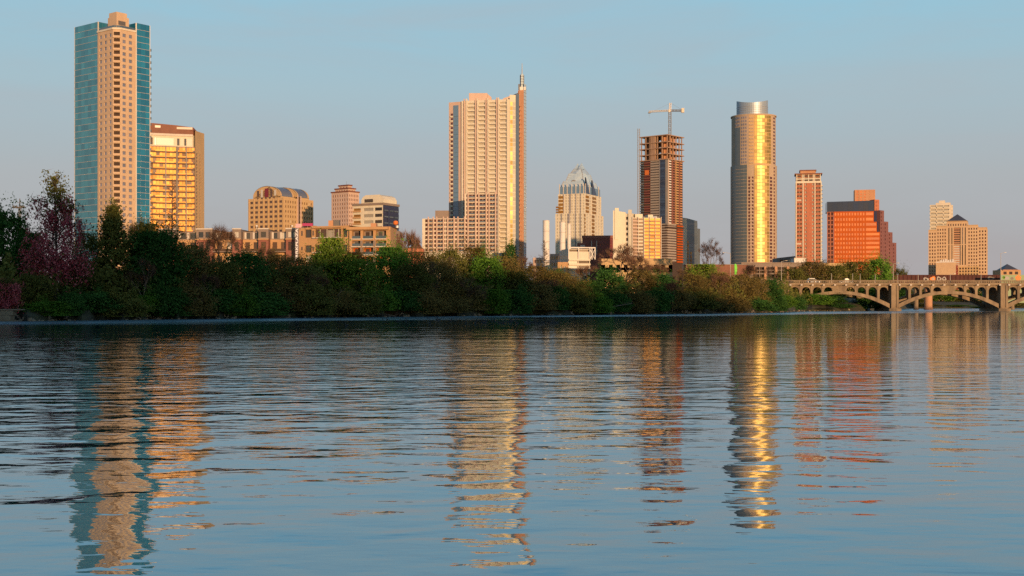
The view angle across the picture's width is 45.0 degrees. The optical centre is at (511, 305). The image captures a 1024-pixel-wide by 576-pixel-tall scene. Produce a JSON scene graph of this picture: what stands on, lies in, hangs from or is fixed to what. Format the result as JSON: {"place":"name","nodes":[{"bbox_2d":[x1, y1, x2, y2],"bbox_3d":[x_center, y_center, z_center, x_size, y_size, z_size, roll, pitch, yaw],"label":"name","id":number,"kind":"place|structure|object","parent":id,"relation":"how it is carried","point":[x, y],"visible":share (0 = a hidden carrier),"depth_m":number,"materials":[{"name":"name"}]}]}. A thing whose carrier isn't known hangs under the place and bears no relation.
{"place":"outdoors","nodes":[
{"label":"outdoors","id":0,"kind":"place"},
{"bbox_2d":[74,12,150,268],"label":"glass tower","id":1,"kind":"structure","parent":0,"point":[112,105],"depth_m":610.39,"materials":[{"name":"teal glass"}]},
{"bbox_2d":[100,109,131,232],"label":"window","id":2,"kind":"structure","parent":1,"relation":"in","point":[130,110],"depth_m":606.33,"materials":[{"name":"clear glass"}]},
{"bbox_2d":[449,73,525,268],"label":"white condo tower","id":3,"kind":"structure","parent":0,"point":[487,143],"depth_m":942.59,"materials":[{"name":"concrete"}]},
{"bbox_2d":[0,308,1023,575],"bbox_3d":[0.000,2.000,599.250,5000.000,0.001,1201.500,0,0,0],"label":"water","id":4,"kind":"structure","parent":0,"point":[784,444],"depth_m":17.60,"materials":[{"name":"blue liquid"}]},
{"bbox_2d":[0,0,1023,288],"label":"sky","id":5,"kind":"structure","parent":0,"point":[918,104],"materials":[{"name":"blue"}]},
{"bbox_2d":[3,295,1023,320],"bbox_3d":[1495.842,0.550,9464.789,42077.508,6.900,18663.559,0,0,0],"label":"ground","id":6,"kind":"structure","parent":0,"point":[87,315],"depth_m":226.17,"materials":[{"name":"green plant"}]},
{"bbox_2d":[0,273,24,315],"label":"blossom tree","id":7,"kind":"object","parent":6,"relation":"on","point":[7,299],"visible":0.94,"depth_m":156.21,"materials":[{"name":"pink plant"}]},
{"bbox_2d":[0,191,35,274],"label":"tree","id":8,"kind":"object","parent":6,"relation":"on","point":[9,223],"visible":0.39,"depth_m":173.87,"materials":[{"name":"green plant"}]},
{"bbox_2d":[0,208,52,293],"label":"tree","id":9,"kind":"object","parent":6,"relation":"on","point":[14,254],"visible":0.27,"depth_m":170.17,"materials":[{"name":"green plant"}]},
{"bbox_2d":[5,266,69,308],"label":"tree","id":10,"kind":"object","parent":6,"relation":"on","point":[37,281],"visible":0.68,"depth_m":160.45,"materials":[{"name":"green plant"}]},
{"bbox_2d":[15,292,78,315],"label":"bush","id":11,"kind":"object","parent":6,"relation":"on","point":[51,307],"visible":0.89,"depth_m":158.12,"materials":[{"name":"green plant"}]},
{"bbox_2d":[11,168,97,300],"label":"blossom tree","id":12,"kind":"object","parent":6,"relation":"on","point":[56,259],"visible":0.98,"depth_m":164.24,"materials":[{"name":"pink blossom"},{"name":"bark"},{"name":"twig"}]},
{"bbox_2d":[53,285,88,315],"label":"bush","id":13,"kind":"object","parent":6,"relation":"on","point":[71,297],"visible":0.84,"depth_m":161.56,"materials":[{"name":"green plant"}]},
{"bbox_2d":[57,250,108,301],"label":"tree","id":14,"kind":"object","parent":6,"relation":"on","point":[92,282],"visible":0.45,"depth_m":168.34,"materials":[{"name":"green plant"}]},
{"bbox_2d":[68,212,102,276],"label":"tree","id":15,"kind":"object","parent":6,"relation":"on","point":[91,242],"visible":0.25,"depth_m":182.38,"materials":[{"name":"green plant"}]},
{"bbox_2d":[68,282,123,313],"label":"bush","id":16,"kind":"object","parent":6,"relation":"on","point":[96,295],"visible":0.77,"depth_m":165.18,"materials":[{"name":"green plant"}]},
{"bbox_2d":[87,190,140,292],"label":"conical tree","id":17,"kind":"object","parent":6,"relation":"on","point":[109,241],"visible":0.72,"depth_m":177.65,"materials":[{"name":"green plant"}]},
{"bbox_2d":[96,272,159,316],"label":"bush","id":18,"kind":"object","parent":6,"relation":"on","point":[129,301],"visible":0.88,"depth_m":167.04,"materials":[{"name":"green plant"}]},
{"bbox_2d":[123,255,156,299],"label":"tree","id":19,"kind":"object","parent":6,"relation":"on","point":[146,280],"visible":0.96,"depth_m":173.91,"materials":[{"name":"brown plant"}]},
{"bbox_2d":[123,202,169,289],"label":"tree","id":20,"kind":"object","parent":6,"relation":"on","point":[154,228],"visible":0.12,"depth_m":193.23,"materials":[{"name":"green plant"}]},
{"bbox_2d":[117,211,211,294],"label":"tree","id":21,"kind":"object","parent":6,"relation":"on","point":[144,242],"visible":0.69,"depth_m":180.21,"materials":[{"name":"green plant"}]},
{"bbox_2d":[139,274,199,316],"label":"bush","id":22,"kind":"object","parent":6,"relation":"on","point":[166,294],"visible":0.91,"depth_m":174.33,"materials":[{"name":"green plant"}]},
{"bbox_2d":[150,123,203,231],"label":"golden glass tower","id":23,"kind":"structure","parent":6,"relation":"on","point":[177,153],"depth_m":696.24,"materials":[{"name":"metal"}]},
{"bbox_2d":[165,276,224,317],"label":"bush","id":24,"kind":"object","parent":6,"relation":"on","point":[202,309],"visible":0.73,"depth_m":178.48,"materials":[{"name":"green plant"}]},
{"bbox_2d":[172,236,224,287],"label":"tree","id":25,"kind":"object","parent":6,"relation":"on","point":[202,252],"visible":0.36,"depth_m":189.99,"materials":[{"name":"green plant"}]},
{"bbox_2d":[130,228,297,278],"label":"brick apartment row","id":26,"kind":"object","parent":6,"relation":"on","point":[283,241],"visible":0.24,"depth_m":381.47,"materials":[{"name":"brown brick"}]},
{"bbox_2d":[204,223,236,261],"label":"bare tree","id":27,"kind":"object","parent":6,"relation":"on","point":[224,235],"visible":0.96,"depth_m":210.94,"materials":[{"name":"brown plant"}]},
{"bbox_2d":[191,248,252,302],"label":"tree","id":28,"kind":"object","parent":6,"relation":"on","point":[234,274],"visible":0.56,"depth_m":188.08,"materials":[{"name":"green plant"}]},
{"bbox_2d":[197,281,252,311],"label":"bush","id":29,"kind":"object","parent":6,"relation":"on","point":[226,293],"visible":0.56,"depth_m":183.62,"materials":[{"name":"green plant"}]},
{"bbox_2d":[215,282,263,315],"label":"bush","id":30,"kind":"object","parent":6,"relation":"on","point":[247,302],"visible":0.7,"depth_m":185.34,"materials":[{"name":"green plant"}]},
{"bbox_2d":[212,239,284,293],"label":"tree","id":31,"kind":"object","parent":6,"relation":"on","point":[248,261],"visible":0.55,"depth_m":194.42,"materials":[{"name":"green plant"}]},
{"bbox_2d":[241,282,298,315],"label":"bush","id":32,"kind":"object","parent":6,"relation":"on","point":[276,306],"visible":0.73,"depth_m":189.05,"materials":[{"name":"green plant"}]},
{"bbox_2d":[248,186,312,231],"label":"vaulted office building","id":33,"kind":"structure","parent":6,"relation":"on","point":[278,209],"depth_m":1112.35,"materials":[{"name":"beige concrete"}]},
{"bbox_2d":[263,270,315,311],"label":"bush","id":34,"kind":"object","parent":6,"relation":"on","point":[287,291],"visible":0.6,"depth_m":194.74,"materials":[{"name":"green plant"}]},
{"bbox_2d":[262,244,326,288],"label":"tree","id":35,"kind":"object","parent":6,"relation":"on","point":[287,262],"visible":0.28,"depth_m":206.07,"materials":[{"name":"green plant"}]},
{"bbox_2d":[269,252,329,295],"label":"tree","id":36,"kind":"object","parent":6,"relation":"on","point":[301,271],"visible":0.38,"depth_m":202.21,"materials":[{"name":"green plant"}]},
{"bbox_2d":[289,260,344,315],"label":"bush","id":37,"kind":"object","parent":6,"relation":"on","point":[317,292],"visible":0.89,"depth_m":196.49,"materials":[{"name":"green plant"}]},
{"bbox_2d":[309,223,363,291],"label":"tree","id":38,"kind":"object","parent":6,"relation":"on","point":[326,251],"visible":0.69,"depth_m":213.02,"materials":[{"name":"green plant"}]},
{"bbox_2d":[306,286,369,315],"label":"bush","id":39,"kind":"object","parent":6,"relation":"on","point":[341,299],"visible":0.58,"depth_m":200.33,"materials":[{"name":"green plant"}]},
{"bbox_2d":[331,181,359,225],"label":"stepped top tower","id":40,"kind":"structure","parent":6,"relation":"on","point":[344,198],"depth_m":1005.00,"materials":[{"name":"beige concrete"}]},
{"bbox_2d":[299,220,397,278],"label":"ochre apartment block","id":41,"kind":"structure","parent":6,"relation":"on","point":[364,237],"depth_m":372.47,"materials":[{"name":"concrete"}]},
{"bbox_2d":[333,250,388,302],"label":"tree","id":42,"kind":"object","parent":6,"relation":"on","point":[364,274],"visible":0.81,"depth_m":212.11,"materials":[{"name":"green plant"}]},
{"bbox_2d":[335,283,390,315],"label":"bush","id":43,"kind":"object","parent":6,"relation":"on","point":[368,304],"visible":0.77,"depth_m":203.72,"materials":[{"name":"green plant"}]},
{"bbox_2d":[352,195,399,230],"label":"blue glass office block","id":44,"kind":"structure","parent":6,"relation":"on","point":[381,210],"depth_m":806.08,"materials":[{"name":"grey concrete"}]},
{"bbox_2d":[358,277,404,310],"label":"bush","id":45,"kind":"object","parent":6,"relation":"on","point":[390,306],"visible":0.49,"depth_m":210.68,"materials":[{"name":"green plant"}]},
{"bbox_2d":[364,232,414,290],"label":"tree","id":46,"kind":"object","parent":6,"relation":"on","point":[392,254],"visible":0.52,"depth_m":221.83,"materials":[{"name":"green plant"}]},
{"bbox_2d":[0,252,812,309],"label":"undergrowth","id":47,"kind":"object","parent":6,"relation":"on","point":[7,259],"visible":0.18,"depth_m":199.08,"materials":[{"name":"green plant"}]},
{"bbox_2d":[382,284,431,310],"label":"bush","id":48,"kind":"object","parent":6,"relation":"on","point":[408,299],"visible":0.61,"depth_m":213.37,"materials":[{"name":"green plant"}]},
{"bbox_2d":[396,228,421,257],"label":"bare tree","id":49,"kind":"object","parent":6,"relation":"on","point":[413,241],"visible":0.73,"depth_m":245.08,"materials":[{"name":"brown plant"}]},
{"bbox_2d":[380,252,440,302],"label":"tree","id":50,"kind":"object","parent":6,"relation":"on","point":[412,271],"visible":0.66,"depth_m":218.34,"materials":[{"name":"green plant"}]},
{"bbox_2d":[387,236,447,293],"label":"tree","id":51,"kind":"object","parent":6,"relation":"on","point":[424,258],"visible":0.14,"depth_m":233.80,"materials":[{"name":"green plant"}]},
{"bbox_2d":[405,275,457,314],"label":"bush","id":52,"kind":"object","parent":6,"relation":"on","point":[432,299],"visible":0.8,"depth_m":215.49,"materials":[{"name":"green plant"}]},
{"bbox_2d":[410,252,468,298],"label":"tree","id":53,"kind":"object","parent":6,"relation":"on","point":[445,275],"visible":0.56,"depth_m":226.65,"materials":[{"name":"green plant"}]},
{"bbox_2d":[15,309,870,320],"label":"rocks","id":54,"kind":"object","parent":6,"relation":"on","point":[235,317],"visible":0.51,"depth_m":194.24,"materials":[{"name":"stone"}]},
{"bbox_2d":[426,236,479,289],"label":"tree","id":55,"kind":"object","parent":6,"relation":"on","point":[455,256],"visible":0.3,"depth_m":240.32,"materials":[{"name":"green plant"}]},
{"bbox_2d":[436,292,482,312],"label":"bush","id":56,"kind":"object","parent":6,"relation":"on","point":[457,302],"visible":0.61,"depth_m":221.42,"materials":[{"name":"green plant"}]},
{"bbox_2d":[422,192,497,252],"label":"stepped condo podium","id":57,"kind":"object","parent":6,"relation":"on","point":[479,220],"visible":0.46,"depth_m":905.04,"materials":[{"name":"concrete"}]},
{"bbox_2d":[384,307,559,315],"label":"reeds","id":58,"kind":"object","parent":6,"relation":"on","point":[535,312],"visible":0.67,"depth_m":223.01,"materials":[{"name":"green plant"}]},
{"bbox_2d":[452,278,494,310],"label":"bush","id":59,"kind":"object","parent":6,"relation":"on","point":[476,299],"visible":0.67,"depth_m":227.86,"materials":[{"name":"green plant"}]},
{"bbox_2d":[444,230,502,286],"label":"tree","id":60,"kind":"object","parent":6,"relation":"on","point":[471,251],"visible":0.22,"depth_m":246.94,"materials":[{"name":"green plant"}]},
{"bbox_2d":[464,248,512,290],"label":"tree","id":61,"kind":"object","parent":6,"relation":"on","point":[495,266],"visible":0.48,"depth_m":240.18,"materials":[{"name":"green plant"}]},
{"bbox_2d":[474,273,514,314],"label":"bush","id":62,"kind":"object","parent":6,"relation":"on","point":[497,296],"visible":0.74,"depth_m":230.16,"materials":[{"name":"green plant"}]},
{"bbox_2d":[478,239,528,289],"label":"tree","id":63,"kind":"object","parent":6,"relation":"on","point":[506,259],"visible":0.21,"depth_m":249.68,"materials":[{"name":"green plant"}]},
{"bbox_2d":[488,262,539,302],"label":"tree","id":64,"kind":"object","parent":6,"relation":"on","point":[512,275],"visible":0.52,"depth_m":240.93,"materials":[{"name":"green plant"}]},
{"bbox_2d":[500,282,540,313],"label":"bush","id":65,"kind":"object","parent":6,"relation":"on","point":[520,297],"visible":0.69,"depth_m":235.26,"materials":[{"name":"green plant"}]},
{"bbox_2d":[514,256,564,290],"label":"tree","id":66,"kind":"object","parent":6,"relation":"on","point":[538,274],"visible":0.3,"depth_m":255.47,"materials":[{"name":"green plant"}]},
{"bbox_2d":[520,265,566,309],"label":"bush","id":67,"kind":"object","parent":6,"relation":"on","point":[546,300],"visible":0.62,"depth_m":242.00,"materials":[{"name":"green plant"}]},
{"bbox_2d":[549,276,572,309],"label":"bush","id":68,"kind":"object","parent":6,"relation":"on","point":[562,299],"visible":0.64,"depth_m":247.05,"materials":[{"name":"green plant"}]},
{"bbox_2d":[533,263,593,301],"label":"tree","id":69,"kind":"object","parent":6,"relation":"on","point":[561,275],"visible":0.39,"depth_m":255.27,"materials":[{"name":"green plant"}]},
{"bbox_2d":[555,163,602,253],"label":"crown topped tower","id":70,"kind":"structure","parent":6,"relation":"on","point":[579,204],"depth_m":1412.95,"materials":[{"name":"limestone"},{"name":"glass"}]},
{"bbox_2d":[557,194,584,253],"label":"window","id":71,"kind":"structure","parent":70,"relation":"in","point":[583,194],"depth_m":1408.39,"materials":[{"name":"grey glass"}]},
{"bbox_2d":[562,247,595,280],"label":"power plant hall","id":72,"kind":"structure","parent":6,"relation":"on","point":[575,259],"depth_m":701.62,"materials":[{"name":"concrete"}]},
{"bbox_2d":[565,280,599,312],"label":"bush","id":73,"kind":"object","parent":6,"relation":"on","point":[583,303],"visible":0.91,"depth_m":249.53,"materials":[{"name":"green plant"}]},
{"bbox_2d":[577,235,612,280],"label":"wine red glass block","id":74,"kind":"structure","parent":6,"relation":"on","point":[601,243],"depth_m":858.75,"materials":[{"name":"glass"}]},
{"bbox_2d":[588,287,614,313],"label":"bush","id":75,"kind":"object","parent":6,"relation":"on","point":[602,302],"visible":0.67,"depth_m":254.03,"materials":[{"name":"green plant"}]},
{"bbox_2d":[591,260,634,298],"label":"tree","id":76,"kind":"object","parent":6,"relation":"on","point":[605,277],"visible":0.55,"depth_m":268.68,"materials":[{"name":"green plant"}]},
{"bbox_2d":[605,286,635,311],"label":"bush","id":77,"kind":"object","parent":6,"relation":"on","point":[619,299],"visible":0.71,"depth_m":260.43,"materials":[{"name":"green plant"}]},
{"bbox_2d":[595,243,651,279],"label":"bare tree","id":78,"kind":"object","parent":6,"relation":"on","point":[625,256],"visible":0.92,"depth_m":290.41,"materials":[{"name":"brown plant"}]},
{"bbox_2d":[601,259,671,289],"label":"buff screen wall","id":79,"kind":"structure","parent":6,"relation":"on","point":[667,263],"depth_m":640.00,"materials":[{"name":"beige concrete"}]},
{"bbox_2d":[613,208,661,258],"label":"buff balcony hotel","id":80,"kind":"structure","parent":6,"relation":"on","point":[637,232],"depth_m":779.67,"materials":[{"name":"beige concrete"}]},
{"bbox_2d":[621,258,664,296],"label":"tree","id":81,"kind":"object","parent":6,"relation":"on","point":[634,274],"visible":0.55,"depth_m":279.83,"materials":[{"name":"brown plant"}]},
{"bbox_2d":[624,285,666,313],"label":"bush","id":82,"kind":"object","parent":6,"relation":"on","point":[644,304],"visible":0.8,"depth_m":265.12,"materials":[{"name":"green plant"}]},
{"bbox_2d":[638,283,675,311],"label":"bush","id":83,"kind":"object","parent":6,"relation":"on","point":[664,300],"visible":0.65,"depth_m":272.10,"materials":[{"name":"green plant"}]},
{"bbox_2d":[640,134,683,281],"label":"unfinished tower","id":84,"kind":"structure","parent":6,"relation":"on","point":[661,183],"depth_m":1007.96,"materials":[{"name":"concrete"}]},
{"bbox_2d":[641,268,685,302],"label":"tree","id":85,"kind":"object","parent":6,"relation":"on","point":[664,278],"visible":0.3,"depth_m":281.91,"materials":[{"name":"green plant"}]},
{"bbox_2d":[669,283,699,309],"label":"bush","id":86,"kind":"object","parent":6,"relation":"on","point":[680,302],"visible":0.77,"depth_m":280.04,"materials":[{"name":"green plant"}]},
{"bbox_2d":[683,218,699,264],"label":"grey glass block","id":87,"kind":"structure","parent":6,"relation":"on","point":[691,240],"depth_m":1157.60,"materials":[{"name":"glass"}]},
{"bbox_2d":[675,267,716,296],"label":"tree","id":88,"kind":"object","parent":6,"relation":"on","point":[698,280],"visible":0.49,"depth_m":293.46,"materials":[{"name":"green plant"}]},
{"bbox_2d":[677,284,724,309],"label":"bush","id":89,"kind":"object","parent":6,"relation":"on","point":[705,301],"visible":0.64,"depth_m":284.48,"materials":[{"name":"green plant"}]},
{"bbox_2d":[697,237,725,267],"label":"bare tree","id":90,"kind":"object","parent":6,"relation":"on","point":[707,247],"visible":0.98,"depth_m":597.02,"materials":[{"name":"brown plant"}]},
{"bbox_2d":[691,263,739,301],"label":"tree","id":91,"kind":"object","parent":6,"relation":"on","point":[723,287],"visible":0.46,"depth_m":307.77,"materials":[{"name":"green plant"}]},
{"bbox_2d":[683,264,747,286],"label":"dark rail embankment","id":92,"kind":"structure","parent":6,"relation":"on","point":[725,268],"depth_m":620.00,"materials":[{"name":"brown concrete"}]},
{"bbox_2d":[727,265,761,299],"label":"tree","id":93,"kind":"object","parent":6,"relation":"on","point":[745,286],"visible":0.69,"depth_m":322.93,"materials":[{"name":"green plant"}]},
{"bbox_2d":[731,100,776,263],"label":"rounded golden tower","id":94,"kind":"structure","parent":6,"relation":"on","point":[753,190],"depth_m":1292.58,"materials":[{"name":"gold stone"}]},
{"bbox_2d":[743,268,775,303],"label":"tree","id":95,"kind":"object","parent":6,"relation":"on","point":[758,280],"visible":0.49,"depth_m":327.60,"materials":[{"name":"green plant"}]},
{"bbox_2d":[753,270,788,306],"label":"tree","id":96,"kind":"object","parent":6,"relation":"on","point":[774,287],"visible":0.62,"depth_m":333.74,"materials":[{"name":"green plant"}]},
{"bbox_2d":[741,262,822,287],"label":"parking garage","id":97,"kind":"structure","parent":6,"relation":"on","point":[761,266],"depth_m":640.00,"materials":[{"name":"concrete"}]},
{"bbox_2d":[773,261,815,294],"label":"tree","id":98,"kind":"object","parent":6,"relation":"on","point":[798,275],"visible":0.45,"depth_m":498.37,"materials":[{"name":"green plant"}]},
{"bbox_2d":[794,170,822,261],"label":"rose brick tower","id":99,"kind":"structure","parent":6,"relation":"on","point":[808,211],"depth_m":962.00,"materials":[{"name":"brick"}]},
{"bbox_2d":[788,251,850,292],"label":"tree","id":100,"kind":"object","parent":6,"relation":"on","point":[808,265],"visible":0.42,"depth_m":516.51,"materials":[{"name":"green plant"}]},
{"bbox_2d":[812,256,865,297],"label":"tree","id":101,"kind":"object","parent":6,"relation":"on","point":[835,269],"visible":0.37,"depth_m":517.44,"materials":[{"name":"green plant"}]},
{"bbox_2d":[834,250,875,297],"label":"tree","id":102,"kind":"object","parent":6,"relation":"on","point":[853,269],"visible":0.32,"depth_m":526.87,"materials":[{"name":"green plant"}]},
{"bbox_2d":[825,190,895,274],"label":"orange stepped office","id":103,"kind":"structure","parent":6,"relation":"on","point":[858,225],"depth_m":1323.97,"materials":[{"name":"stone"}]},
{"bbox_2d":[859,245,896,288],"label":"tree","id":104,"kind":"object","parent":6,"relation":"on","point":[878,264],"visible":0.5,"depth_m":527.33,"materials":[{"name":"green plant"}]},
{"bbox_2d":[733,280,1023,310],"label":"arch bridge","id":105,"kind":"structure","parent":6,"relation":"on","point":[994,297],"depth_m":410.30,"materials":[{"name":"concrete"}]},
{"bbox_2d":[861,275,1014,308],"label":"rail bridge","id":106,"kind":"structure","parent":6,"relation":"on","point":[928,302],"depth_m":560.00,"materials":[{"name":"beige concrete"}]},
{"bbox_2d":[930,200,952,252],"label":"cream rear tower","id":107,"kind":"structure","parent":6,"relation":"on","point":[941,213],"depth_m":1079.44,"materials":[{"name":"concrete"}]},
{"bbox_2d":[928,214,987,299],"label":"tan pyramid hotel","id":108,"kind":"structure","parent":6,"relation":"on","point":[960,242],"depth_m":952.57,"materials":[{"name":"stone"}]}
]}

